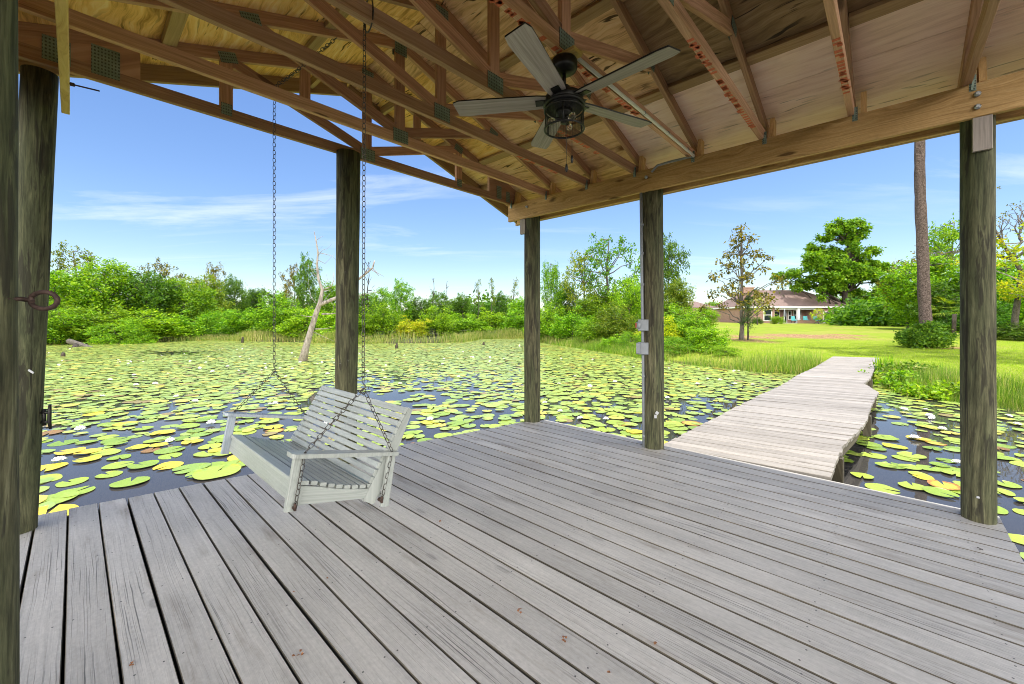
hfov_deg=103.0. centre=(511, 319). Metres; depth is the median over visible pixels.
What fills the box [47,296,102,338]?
bush
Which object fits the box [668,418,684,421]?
lily pad
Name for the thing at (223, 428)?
lily pad
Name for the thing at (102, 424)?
lily pad
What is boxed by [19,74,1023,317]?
sky
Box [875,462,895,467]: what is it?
lily pad
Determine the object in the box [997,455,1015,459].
lily pad
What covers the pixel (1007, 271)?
tree
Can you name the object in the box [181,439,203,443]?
lily pad
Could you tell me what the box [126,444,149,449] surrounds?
lily pad
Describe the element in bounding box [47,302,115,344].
bush
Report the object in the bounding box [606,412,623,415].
lily pad
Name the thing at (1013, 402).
bank grass
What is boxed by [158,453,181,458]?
lily pad
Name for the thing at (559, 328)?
bush
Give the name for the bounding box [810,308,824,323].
shrub
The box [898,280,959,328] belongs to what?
tree
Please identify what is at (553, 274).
tree
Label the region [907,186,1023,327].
bare topped tree
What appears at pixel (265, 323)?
bush
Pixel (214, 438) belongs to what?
lily pad
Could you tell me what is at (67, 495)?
lily pad
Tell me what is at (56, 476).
lily pad
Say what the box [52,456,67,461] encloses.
water lily
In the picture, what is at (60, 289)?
tree
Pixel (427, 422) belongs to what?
lily pad
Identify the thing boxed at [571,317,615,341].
bush
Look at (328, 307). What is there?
tree
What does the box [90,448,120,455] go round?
lily pad
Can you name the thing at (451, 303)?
tree
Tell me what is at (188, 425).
lily pad
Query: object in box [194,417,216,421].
lily pad
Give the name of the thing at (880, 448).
lily pad
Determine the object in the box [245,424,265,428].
lily pad
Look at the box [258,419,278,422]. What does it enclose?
lily pad
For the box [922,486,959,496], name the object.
lily pad
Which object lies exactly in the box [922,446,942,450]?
lily pad
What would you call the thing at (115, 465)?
lily pad
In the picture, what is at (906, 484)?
lily pad
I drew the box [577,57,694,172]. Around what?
conduit pipe
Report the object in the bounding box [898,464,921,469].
lily pad
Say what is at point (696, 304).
neighbour house
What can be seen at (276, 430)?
lily pad
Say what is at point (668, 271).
tree
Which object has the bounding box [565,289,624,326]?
tree
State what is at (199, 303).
tree
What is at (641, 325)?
electrical conduit
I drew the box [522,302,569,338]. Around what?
bush
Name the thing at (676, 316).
bush
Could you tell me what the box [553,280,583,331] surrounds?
tree
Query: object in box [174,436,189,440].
lily pad
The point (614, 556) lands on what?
dock deck
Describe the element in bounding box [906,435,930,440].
lily pad
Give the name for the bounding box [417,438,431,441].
lily pad
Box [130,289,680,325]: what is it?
distant woods
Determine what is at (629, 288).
tree
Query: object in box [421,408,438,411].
lily pad
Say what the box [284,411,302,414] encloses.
lily pad
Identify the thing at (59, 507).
lily pad
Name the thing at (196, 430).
lily pad
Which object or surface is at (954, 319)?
tree
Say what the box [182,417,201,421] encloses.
lily pad
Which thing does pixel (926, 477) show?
lily pad
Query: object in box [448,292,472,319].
tree
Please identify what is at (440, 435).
lily pad
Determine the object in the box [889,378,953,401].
marsh plant
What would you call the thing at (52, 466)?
lily pad
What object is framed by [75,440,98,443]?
lily pad
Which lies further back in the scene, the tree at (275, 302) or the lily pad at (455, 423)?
the tree at (275, 302)
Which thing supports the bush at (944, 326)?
on the ground at (794, 331)
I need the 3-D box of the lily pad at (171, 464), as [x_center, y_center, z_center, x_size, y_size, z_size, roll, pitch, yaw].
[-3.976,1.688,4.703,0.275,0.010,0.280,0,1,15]
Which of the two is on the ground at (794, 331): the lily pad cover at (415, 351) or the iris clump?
the iris clump
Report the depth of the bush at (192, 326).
32.72 m
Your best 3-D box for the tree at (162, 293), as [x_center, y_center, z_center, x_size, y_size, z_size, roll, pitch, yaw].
[-31.889,-1.349,35.248,6.320,6.486,5.609,0,0,-2]
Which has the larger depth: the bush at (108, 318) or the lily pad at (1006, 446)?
the bush at (108, 318)
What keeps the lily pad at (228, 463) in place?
on the water
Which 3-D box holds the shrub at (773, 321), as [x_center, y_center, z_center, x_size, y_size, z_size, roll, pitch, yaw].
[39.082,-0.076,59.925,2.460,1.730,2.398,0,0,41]
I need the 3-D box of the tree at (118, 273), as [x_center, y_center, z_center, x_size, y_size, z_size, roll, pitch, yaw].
[-33.877,-1.852,34.173,7.745,7.337,7.135,0,0,-26]
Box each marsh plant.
[858,367,922,386]
[868,360,940,373]
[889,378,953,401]
[916,379,959,397]
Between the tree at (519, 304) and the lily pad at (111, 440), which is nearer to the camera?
the lily pad at (111, 440)
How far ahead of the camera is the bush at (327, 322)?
31.34 m
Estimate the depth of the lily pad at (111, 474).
4.45 m
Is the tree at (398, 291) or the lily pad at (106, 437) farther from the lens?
the tree at (398, 291)
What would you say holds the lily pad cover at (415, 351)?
on the water
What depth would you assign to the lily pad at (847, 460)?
4.86 m
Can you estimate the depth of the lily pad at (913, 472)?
4.50 m
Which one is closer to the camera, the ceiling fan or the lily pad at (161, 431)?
the ceiling fan
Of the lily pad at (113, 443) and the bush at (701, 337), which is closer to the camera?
the lily pad at (113, 443)
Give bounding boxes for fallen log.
[66,339,92,346]
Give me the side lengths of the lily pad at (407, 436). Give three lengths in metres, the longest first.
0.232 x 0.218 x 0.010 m
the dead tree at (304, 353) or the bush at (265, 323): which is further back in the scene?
the bush at (265, 323)
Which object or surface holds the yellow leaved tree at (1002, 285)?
on the ground at (794, 331)
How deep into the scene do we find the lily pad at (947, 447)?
5.38 m
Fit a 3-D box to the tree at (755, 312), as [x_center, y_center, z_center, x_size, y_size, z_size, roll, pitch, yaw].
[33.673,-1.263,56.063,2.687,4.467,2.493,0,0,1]
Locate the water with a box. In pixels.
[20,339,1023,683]
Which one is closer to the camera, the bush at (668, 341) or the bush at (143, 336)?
the bush at (668, 341)
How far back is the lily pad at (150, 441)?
5.64 m
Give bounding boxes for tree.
[48,266,106,313]
[50,240,108,301]
[54,255,168,321]
[99,268,194,325]
[137,257,184,288]
[138,276,222,325]
[174,271,239,323]
[204,261,228,299]
[218,273,252,318]
[238,288,267,312]
[254,285,273,313]
[268,288,295,323]
[278,263,307,328]
[292,251,322,327]
[298,232,380,360]
[311,280,335,325]
[359,292,388,322]
[365,261,373,312]
[368,287,397,318]
[386,277,414,320]
[405,295,440,322]
[429,290,453,318]
[439,298,470,318]
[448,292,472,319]
[464,301,504,319]
[475,279,484,312]
[489,278,496,314]
[489,291,509,316]
[502,295,523,322]
[509,277,518,305]
[540,255,565,318]
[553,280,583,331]
[559,248,608,314]
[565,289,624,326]
[572,231,640,313]
[608,274,640,335]
[663,232,690,311]
[664,276,696,324]
[694,306,720,326]
[699,222,791,339]
[705,301,721,311]
[747,295,768,324]
[769,216,897,305]
[863,251,959,326]
[875,258,935,327]
[881,283,913,325]
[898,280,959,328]
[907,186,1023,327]
[911,212,959,283]
[914,140,932,324]
[937,301,1020,330]
[950,222,1023,301]
[951,258,1023,327]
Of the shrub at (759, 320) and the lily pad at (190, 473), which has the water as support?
the lily pad at (190, 473)
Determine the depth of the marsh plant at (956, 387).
8.75 m
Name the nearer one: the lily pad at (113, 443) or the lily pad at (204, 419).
the lily pad at (113, 443)
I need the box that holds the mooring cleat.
[40,404,51,428]
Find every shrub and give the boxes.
[751,317,764,323]
[768,314,785,323]
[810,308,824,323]
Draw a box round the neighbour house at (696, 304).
[687,301,713,321]
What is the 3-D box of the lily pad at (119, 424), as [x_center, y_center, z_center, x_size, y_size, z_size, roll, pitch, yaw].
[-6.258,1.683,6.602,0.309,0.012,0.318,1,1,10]
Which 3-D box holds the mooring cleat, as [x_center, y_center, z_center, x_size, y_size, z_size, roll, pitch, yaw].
[-3.006,0.629,2.630,0.062,0.160,0.022,0,0,0]
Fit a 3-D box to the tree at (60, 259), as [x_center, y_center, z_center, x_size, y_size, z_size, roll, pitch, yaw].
[-39.593,-2.572,37.222,5.178,8.892,4.389,0,0,28]
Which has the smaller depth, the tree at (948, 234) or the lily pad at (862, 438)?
the lily pad at (862, 438)
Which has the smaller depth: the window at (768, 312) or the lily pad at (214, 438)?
the lily pad at (214, 438)
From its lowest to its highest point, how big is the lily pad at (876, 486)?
0.009 m
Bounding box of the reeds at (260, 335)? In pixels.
[46,327,571,346]
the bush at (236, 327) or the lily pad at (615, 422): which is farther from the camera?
the bush at (236, 327)
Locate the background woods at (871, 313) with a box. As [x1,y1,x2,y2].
[814,276,1023,326]
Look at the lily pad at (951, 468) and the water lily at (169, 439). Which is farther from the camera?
the water lily at (169, 439)
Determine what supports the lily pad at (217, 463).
on the water
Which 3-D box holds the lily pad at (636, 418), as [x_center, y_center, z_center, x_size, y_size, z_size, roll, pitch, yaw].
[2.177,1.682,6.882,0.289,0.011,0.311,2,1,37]
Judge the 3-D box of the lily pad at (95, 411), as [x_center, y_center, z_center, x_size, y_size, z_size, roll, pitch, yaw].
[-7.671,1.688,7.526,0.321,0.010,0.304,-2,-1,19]
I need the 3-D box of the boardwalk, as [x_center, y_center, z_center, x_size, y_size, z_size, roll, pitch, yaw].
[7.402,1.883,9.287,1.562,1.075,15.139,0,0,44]
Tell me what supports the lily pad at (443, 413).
on the water
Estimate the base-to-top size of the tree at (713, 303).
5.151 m
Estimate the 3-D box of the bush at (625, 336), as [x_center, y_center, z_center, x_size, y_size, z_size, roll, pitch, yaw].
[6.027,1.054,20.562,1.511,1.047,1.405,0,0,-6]
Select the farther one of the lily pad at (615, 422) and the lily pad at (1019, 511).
the lily pad at (615, 422)
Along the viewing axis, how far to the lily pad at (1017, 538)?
3.15 m
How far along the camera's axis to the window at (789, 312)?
67.30 m
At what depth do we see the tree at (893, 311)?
47.68 m
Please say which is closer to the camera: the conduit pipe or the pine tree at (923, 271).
the conduit pipe
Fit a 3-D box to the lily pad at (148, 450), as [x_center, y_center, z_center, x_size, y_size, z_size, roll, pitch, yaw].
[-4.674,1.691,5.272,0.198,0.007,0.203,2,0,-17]
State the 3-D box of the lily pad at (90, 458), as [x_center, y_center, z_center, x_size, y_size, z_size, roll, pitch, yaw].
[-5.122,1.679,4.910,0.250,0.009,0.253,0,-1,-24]
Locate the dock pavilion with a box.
[0,0,1023,683]
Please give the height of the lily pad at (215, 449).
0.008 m
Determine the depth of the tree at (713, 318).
39.44 m
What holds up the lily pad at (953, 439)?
on the water
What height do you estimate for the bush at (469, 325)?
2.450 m
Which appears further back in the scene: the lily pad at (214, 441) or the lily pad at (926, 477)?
the lily pad at (214, 441)
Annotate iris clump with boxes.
[872,353,900,371]
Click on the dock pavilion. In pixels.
(732, 90)
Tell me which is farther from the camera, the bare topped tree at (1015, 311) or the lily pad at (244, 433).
the bare topped tree at (1015, 311)
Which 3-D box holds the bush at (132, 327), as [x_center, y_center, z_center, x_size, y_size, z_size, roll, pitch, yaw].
[-27.643,0.965,28.647,3.620,2.323,3.891,0,0,24]
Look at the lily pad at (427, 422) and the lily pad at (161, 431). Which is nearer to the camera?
the lily pad at (161, 431)
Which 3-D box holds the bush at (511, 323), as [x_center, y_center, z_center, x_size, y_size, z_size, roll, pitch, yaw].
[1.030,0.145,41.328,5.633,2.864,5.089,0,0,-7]
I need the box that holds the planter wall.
[797,320,815,322]
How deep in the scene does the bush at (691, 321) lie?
21.73 m
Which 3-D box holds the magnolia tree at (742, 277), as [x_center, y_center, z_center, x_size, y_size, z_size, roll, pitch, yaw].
[14.185,-2.263,24.912,5.244,7.276,4.242,0,0,0]
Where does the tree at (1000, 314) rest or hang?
on the ground at (794, 331)
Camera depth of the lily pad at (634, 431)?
6.12 m
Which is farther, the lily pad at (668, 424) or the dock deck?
the lily pad at (668, 424)
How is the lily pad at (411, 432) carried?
on the water
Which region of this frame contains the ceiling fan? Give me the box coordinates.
[453,22,680,171]
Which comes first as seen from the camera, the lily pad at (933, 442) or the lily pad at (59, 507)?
the lily pad at (59, 507)
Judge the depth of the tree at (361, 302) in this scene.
49.31 m
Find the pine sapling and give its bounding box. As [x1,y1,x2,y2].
[739,292,758,339]
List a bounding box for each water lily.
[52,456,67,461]
[73,425,84,430]
[165,437,174,441]
[909,435,919,438]
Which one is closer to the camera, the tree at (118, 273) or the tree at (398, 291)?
the tree at (118, 273)
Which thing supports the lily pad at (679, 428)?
on the water
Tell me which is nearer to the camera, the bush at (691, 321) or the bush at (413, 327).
the bush at (691, 321)
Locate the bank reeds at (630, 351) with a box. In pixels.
[522,331,1023,401]
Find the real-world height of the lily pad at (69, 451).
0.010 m
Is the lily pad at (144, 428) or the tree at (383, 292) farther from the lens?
the tree at (383, 292)
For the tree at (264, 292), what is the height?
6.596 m
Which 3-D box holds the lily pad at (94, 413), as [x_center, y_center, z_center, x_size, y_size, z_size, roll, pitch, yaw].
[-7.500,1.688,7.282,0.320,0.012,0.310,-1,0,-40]
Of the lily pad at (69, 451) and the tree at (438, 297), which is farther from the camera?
the tree at (438, 297)
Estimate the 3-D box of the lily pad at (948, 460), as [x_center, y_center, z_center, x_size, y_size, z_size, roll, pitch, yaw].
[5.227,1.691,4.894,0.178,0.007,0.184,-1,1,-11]
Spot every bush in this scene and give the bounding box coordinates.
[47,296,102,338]
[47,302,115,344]
[59,304,150,340]
[79,317,151,344]
[100,307,197,338]
[117,329,161,344]
[145,310,208,336]
[192,308,240,334]
[211,303,274,334]
[239,289,307,336]
[269,306,328,338]
[300,303,335,336]
[334,312,383,337]
[358,299,409,337]
[392,315,433,337]
[418,305,461,335]
[437,311,495,333]
[466,307,516,331]
[498,308,540,330]
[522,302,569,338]
[548,305,593,339]
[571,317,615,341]
[593,301,639,339]
[597,334,620,346]
[618,331,640,348]
[633,315,683,342]
[664,302,692,335]
[664,305,714,342]
[664,335,697,354]
[676,318,737,353]
[706,345,742,356]
[940,325,959,331]
[996,322,1023,340]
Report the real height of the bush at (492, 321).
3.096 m
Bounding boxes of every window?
[763,309,771,320]
[788,311,791,319]
[793,310,800,319]
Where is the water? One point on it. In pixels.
(168, 479)
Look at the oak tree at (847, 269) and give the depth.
65.36 m
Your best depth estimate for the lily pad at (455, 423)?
6.58 m
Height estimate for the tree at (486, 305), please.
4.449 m
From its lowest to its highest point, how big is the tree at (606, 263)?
8.362 m
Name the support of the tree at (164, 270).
on the ground at (794, 331)
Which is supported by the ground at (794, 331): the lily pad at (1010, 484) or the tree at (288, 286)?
the tree at (288, 286)
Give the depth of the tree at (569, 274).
31.56 m
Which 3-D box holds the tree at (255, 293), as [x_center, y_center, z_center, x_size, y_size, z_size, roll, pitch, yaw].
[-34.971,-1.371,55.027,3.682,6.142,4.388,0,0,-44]
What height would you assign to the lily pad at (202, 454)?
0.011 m
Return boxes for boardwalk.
[664,356,878,482]
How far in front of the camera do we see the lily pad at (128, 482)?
4.22 m
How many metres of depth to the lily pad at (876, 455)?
5.06 m
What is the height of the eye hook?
0.067 m
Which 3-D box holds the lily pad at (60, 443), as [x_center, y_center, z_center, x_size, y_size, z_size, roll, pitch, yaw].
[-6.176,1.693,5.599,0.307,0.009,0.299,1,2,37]
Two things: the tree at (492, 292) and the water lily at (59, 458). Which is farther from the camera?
the tree at (492, 292)
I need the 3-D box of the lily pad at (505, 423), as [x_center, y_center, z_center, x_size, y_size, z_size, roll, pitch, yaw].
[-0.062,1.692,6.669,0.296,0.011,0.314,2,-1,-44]
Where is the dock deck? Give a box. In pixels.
[20,420,1023,683]
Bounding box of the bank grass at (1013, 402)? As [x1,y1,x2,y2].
[783,353,1023,411]
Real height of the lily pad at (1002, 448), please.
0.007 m
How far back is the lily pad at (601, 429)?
6.24 m
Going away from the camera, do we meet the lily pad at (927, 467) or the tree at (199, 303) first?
the lily pad at (927, 467)
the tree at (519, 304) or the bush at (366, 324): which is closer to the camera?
the bush at (366, 324)
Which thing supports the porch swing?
hanging from the dock pavilion
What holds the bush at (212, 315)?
on the ground at (794, 331)
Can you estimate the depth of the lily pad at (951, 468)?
4.63 m
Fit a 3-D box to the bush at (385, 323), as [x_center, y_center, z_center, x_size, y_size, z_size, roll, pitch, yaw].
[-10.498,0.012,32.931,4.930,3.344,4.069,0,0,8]
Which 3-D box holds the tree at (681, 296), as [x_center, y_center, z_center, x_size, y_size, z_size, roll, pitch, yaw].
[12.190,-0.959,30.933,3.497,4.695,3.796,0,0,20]
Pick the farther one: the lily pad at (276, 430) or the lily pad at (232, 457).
the lily pad at (276, 430)
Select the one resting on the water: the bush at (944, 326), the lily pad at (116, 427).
the lily pad at (116, 427)
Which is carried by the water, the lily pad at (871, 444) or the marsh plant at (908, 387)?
the lily pad at (871, 444)
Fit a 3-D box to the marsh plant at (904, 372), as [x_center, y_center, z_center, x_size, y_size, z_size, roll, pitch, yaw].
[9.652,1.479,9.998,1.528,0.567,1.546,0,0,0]
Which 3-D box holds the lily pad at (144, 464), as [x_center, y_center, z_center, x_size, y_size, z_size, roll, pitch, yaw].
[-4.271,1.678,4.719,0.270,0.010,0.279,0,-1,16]
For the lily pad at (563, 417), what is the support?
on the water
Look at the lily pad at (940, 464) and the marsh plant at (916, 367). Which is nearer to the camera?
the lily pad at (940, 464)
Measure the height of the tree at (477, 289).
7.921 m
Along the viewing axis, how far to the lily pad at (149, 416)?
7.06 m
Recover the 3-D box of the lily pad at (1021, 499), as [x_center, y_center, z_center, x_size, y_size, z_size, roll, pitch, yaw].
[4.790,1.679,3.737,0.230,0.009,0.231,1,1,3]
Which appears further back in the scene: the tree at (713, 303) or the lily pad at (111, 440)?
the tree at (713, 303)
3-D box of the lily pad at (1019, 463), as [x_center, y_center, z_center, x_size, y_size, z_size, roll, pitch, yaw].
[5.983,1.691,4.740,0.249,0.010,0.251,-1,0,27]
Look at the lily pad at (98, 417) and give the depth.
7.00 m
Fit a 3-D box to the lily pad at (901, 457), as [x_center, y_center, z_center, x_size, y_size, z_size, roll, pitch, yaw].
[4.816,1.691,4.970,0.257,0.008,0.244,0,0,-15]
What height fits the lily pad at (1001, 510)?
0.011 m
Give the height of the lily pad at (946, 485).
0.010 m
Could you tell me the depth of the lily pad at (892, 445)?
5.45 m
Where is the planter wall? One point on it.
(805, 321)
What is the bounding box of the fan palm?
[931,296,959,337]
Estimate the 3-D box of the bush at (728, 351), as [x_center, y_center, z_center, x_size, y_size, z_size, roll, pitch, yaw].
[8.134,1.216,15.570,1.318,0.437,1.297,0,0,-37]
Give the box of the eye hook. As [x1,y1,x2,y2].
[8,290,60,310]
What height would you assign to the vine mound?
1.589 m
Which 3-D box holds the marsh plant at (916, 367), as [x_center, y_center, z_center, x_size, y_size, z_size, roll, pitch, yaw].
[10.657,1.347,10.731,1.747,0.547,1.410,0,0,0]
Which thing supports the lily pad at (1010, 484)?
on the water
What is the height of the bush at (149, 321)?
2.686 m
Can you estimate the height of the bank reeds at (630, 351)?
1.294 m
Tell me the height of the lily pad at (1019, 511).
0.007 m
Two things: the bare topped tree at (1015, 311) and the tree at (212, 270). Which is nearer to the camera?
the bare topped tree at (1015, 311)
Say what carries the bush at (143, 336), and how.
on the ground at (794, 331)
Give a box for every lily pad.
[38,504,78,514]
[41,462,67,471]
[41,474,62,482]
[42,430,63,434]
[45,491,79,504]
[47,439,78,445]
[52,486,95,497]
[54,447,85,454]
[55,477,88,486]
[72,455,101,461]
[74,448,100,453]
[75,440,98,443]
[80,412,104,415]
[85,409,107,412]
[87,416,110,419]
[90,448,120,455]
[95,471,122,477]
[97,422,119,426]
[97,434,118,439]
[100,437,131,443]
[101,461,133,468]
[102,426,121,429]
[104,440,127,445]
[106,454,130,459]
[109,476,149,486]
[112,421,137,425]
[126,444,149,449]
[127,460,158,468]
[132,426,153,430]
[137,414,159,418]
[140,448,159,452]
[143,438,166,442]
[149,442,168,446]
[150,430,175,434]
[152,461,183,469]
[153,446,184,453]
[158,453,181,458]
[172,463,210,473]
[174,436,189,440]
[176,423,199,428]
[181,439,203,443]
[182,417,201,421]
[185,469,207,477]
[186,428,204,431]
[190,431,212,436]
[192,464,240,479]
[193,449,214,456]
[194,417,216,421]
[198,443,221,448]
[199,461,223,468]
[207,448,220,451]
[208,439,222,443]
[211,435,223,439]
[212,451,230,455]
[219,425,239,430]
[220,459,244,468]
[227,455,239,462]
[233,430,256,434]
[237,419,253,422]
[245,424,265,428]
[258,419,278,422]
[263,424,283,428]
[265,428,283,432]
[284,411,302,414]
[402,434,413,438]
[404,430,419,434]
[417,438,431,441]
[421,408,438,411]
[421,420,437,423]
[432,411,449,415]
[434,433,452,437]
[446,421,465,425]
[488,424,504,427]
[498,421,515,424]
[556,415,573,419]
[591,428,608,431]
[599,427,615,431]
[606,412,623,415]
[606,420,624,424]
[620,430,637,435]
[626,429,641,433]
[632,417,641,420]
[664,422,675,426]
[667,426,687,429]
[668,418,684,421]
[668,421,684,425]
[682,421,701,425]
[844,458,853,461]
[850,472,873,478]
[856,440,881,446]
[857,436,869,439]
[861,452,886,458]
[865,483,899,493]
[867,445,886,450]
[873,435,898,439]
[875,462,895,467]
[882,443,907,448]
[883,461,904,468]
[891,455,919,461]
[897,451,926,458]
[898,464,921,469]
[898,481,922,489]
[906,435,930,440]
[908,471,926,476]
[913,474,934,479]
[916,465,942,470]
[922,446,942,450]
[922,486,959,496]
[925,441,946,445]
[927,479,959,489]
[929,462,949,466]
[936,458,953,462]
[937,466,959,471]
[940,470,959,476]
[943,437,959,441]
[944,446,959,449]
[997,443,1016,448]
[997,446,1009,450]
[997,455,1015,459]
[997,480,1021,487]
[997,487,1015,495]
[998,506,1008,513]
[1008,533,1023,543]
[1009,461,1023,466]
[1012,508,1023,514]
[1013,497,1023,501]
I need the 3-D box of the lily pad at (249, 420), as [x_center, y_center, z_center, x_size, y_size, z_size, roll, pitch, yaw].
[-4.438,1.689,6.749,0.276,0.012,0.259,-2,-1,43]
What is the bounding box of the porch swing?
[220,0,411,512]
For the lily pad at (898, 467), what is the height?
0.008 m
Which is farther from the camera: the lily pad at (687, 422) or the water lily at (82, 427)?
the lily pad at (687, 422)
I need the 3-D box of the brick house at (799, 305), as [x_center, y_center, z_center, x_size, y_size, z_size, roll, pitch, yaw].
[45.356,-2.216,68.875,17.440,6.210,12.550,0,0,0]
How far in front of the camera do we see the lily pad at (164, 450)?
5.26 m
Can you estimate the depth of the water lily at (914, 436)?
5.73 m
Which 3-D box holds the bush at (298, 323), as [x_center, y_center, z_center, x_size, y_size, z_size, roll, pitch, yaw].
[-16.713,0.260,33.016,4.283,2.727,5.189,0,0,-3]
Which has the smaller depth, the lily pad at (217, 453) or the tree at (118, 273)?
the lily pad at (217, 453)
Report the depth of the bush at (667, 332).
21.51 m
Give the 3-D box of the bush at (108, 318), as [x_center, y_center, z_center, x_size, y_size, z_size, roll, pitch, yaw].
[-30.150,0.238,30.078,6.133,2.808,5.062,0,0,33]
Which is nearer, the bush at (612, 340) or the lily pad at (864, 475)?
the lily pad at (864, 475)
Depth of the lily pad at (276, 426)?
6.40 m
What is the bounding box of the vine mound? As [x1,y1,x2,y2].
[890,320,959,348]
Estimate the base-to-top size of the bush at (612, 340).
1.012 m
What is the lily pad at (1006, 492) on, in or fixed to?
on the water
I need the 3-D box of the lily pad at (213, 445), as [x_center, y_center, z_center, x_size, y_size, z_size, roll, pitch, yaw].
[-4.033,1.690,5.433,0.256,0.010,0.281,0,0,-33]
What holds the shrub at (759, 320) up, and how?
on the ground at (794, 331)
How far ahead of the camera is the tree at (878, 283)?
42.31 m
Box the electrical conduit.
[635,193,647,447]
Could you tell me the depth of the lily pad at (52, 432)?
6.08 m
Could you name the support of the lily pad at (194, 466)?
on the water
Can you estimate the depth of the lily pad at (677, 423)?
6.59 m
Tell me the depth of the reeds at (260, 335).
31.59 m
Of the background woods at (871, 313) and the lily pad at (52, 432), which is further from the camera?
the background woods at (871, 313)
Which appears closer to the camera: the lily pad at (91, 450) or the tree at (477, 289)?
the lily pad at (91, 450)
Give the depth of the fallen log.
25.64 m
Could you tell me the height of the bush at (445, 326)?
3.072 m
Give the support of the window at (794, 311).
in the brick house at (799, 305)
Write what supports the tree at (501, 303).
on the ground at (794, 331)
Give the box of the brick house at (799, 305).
[712,287,844,322]
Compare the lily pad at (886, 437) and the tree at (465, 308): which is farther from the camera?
the tree at (465, 308)
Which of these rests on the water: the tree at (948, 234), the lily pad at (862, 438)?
the lily pad at (862, 438)
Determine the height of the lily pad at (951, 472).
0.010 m
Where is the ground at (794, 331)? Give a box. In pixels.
[47,322,1023,382]
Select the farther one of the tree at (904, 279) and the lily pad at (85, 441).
the tree at (904, 279)
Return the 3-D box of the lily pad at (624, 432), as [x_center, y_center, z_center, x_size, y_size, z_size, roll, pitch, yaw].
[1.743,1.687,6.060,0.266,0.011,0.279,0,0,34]
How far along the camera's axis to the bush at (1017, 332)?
24.28 m
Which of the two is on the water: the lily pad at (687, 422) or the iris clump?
the lily pad at (687, 422)
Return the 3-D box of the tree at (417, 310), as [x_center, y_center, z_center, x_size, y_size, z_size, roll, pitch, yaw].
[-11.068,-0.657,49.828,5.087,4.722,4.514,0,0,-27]
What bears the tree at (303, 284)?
on the ground at (794, 331)
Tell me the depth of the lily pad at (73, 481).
4.23 m
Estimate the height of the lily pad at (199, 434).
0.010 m
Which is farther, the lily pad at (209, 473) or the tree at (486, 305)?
the tree at (486, 305)
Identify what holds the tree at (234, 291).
on the ground at (794, 331)
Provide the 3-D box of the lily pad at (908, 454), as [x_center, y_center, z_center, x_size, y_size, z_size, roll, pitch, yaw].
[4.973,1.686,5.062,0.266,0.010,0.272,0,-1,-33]
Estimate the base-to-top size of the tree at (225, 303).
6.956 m
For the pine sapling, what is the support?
on the ground at (794, 331)
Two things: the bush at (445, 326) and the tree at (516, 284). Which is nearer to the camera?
the bush at (445, 326)
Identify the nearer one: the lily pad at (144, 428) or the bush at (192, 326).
the lily pad at (144, 428)
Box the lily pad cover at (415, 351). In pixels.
[39,338,1023,558]
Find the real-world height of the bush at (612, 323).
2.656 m
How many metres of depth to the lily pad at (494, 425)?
6.45 m
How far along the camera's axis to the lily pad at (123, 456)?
4.99 m
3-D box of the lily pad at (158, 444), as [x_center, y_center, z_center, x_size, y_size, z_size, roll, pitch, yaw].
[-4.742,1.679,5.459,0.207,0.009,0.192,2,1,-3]
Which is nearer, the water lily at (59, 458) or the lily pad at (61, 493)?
the lily pad at (61, 493)
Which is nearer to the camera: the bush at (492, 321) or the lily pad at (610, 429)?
the lily pad at (610, 429)
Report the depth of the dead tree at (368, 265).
48.99 m

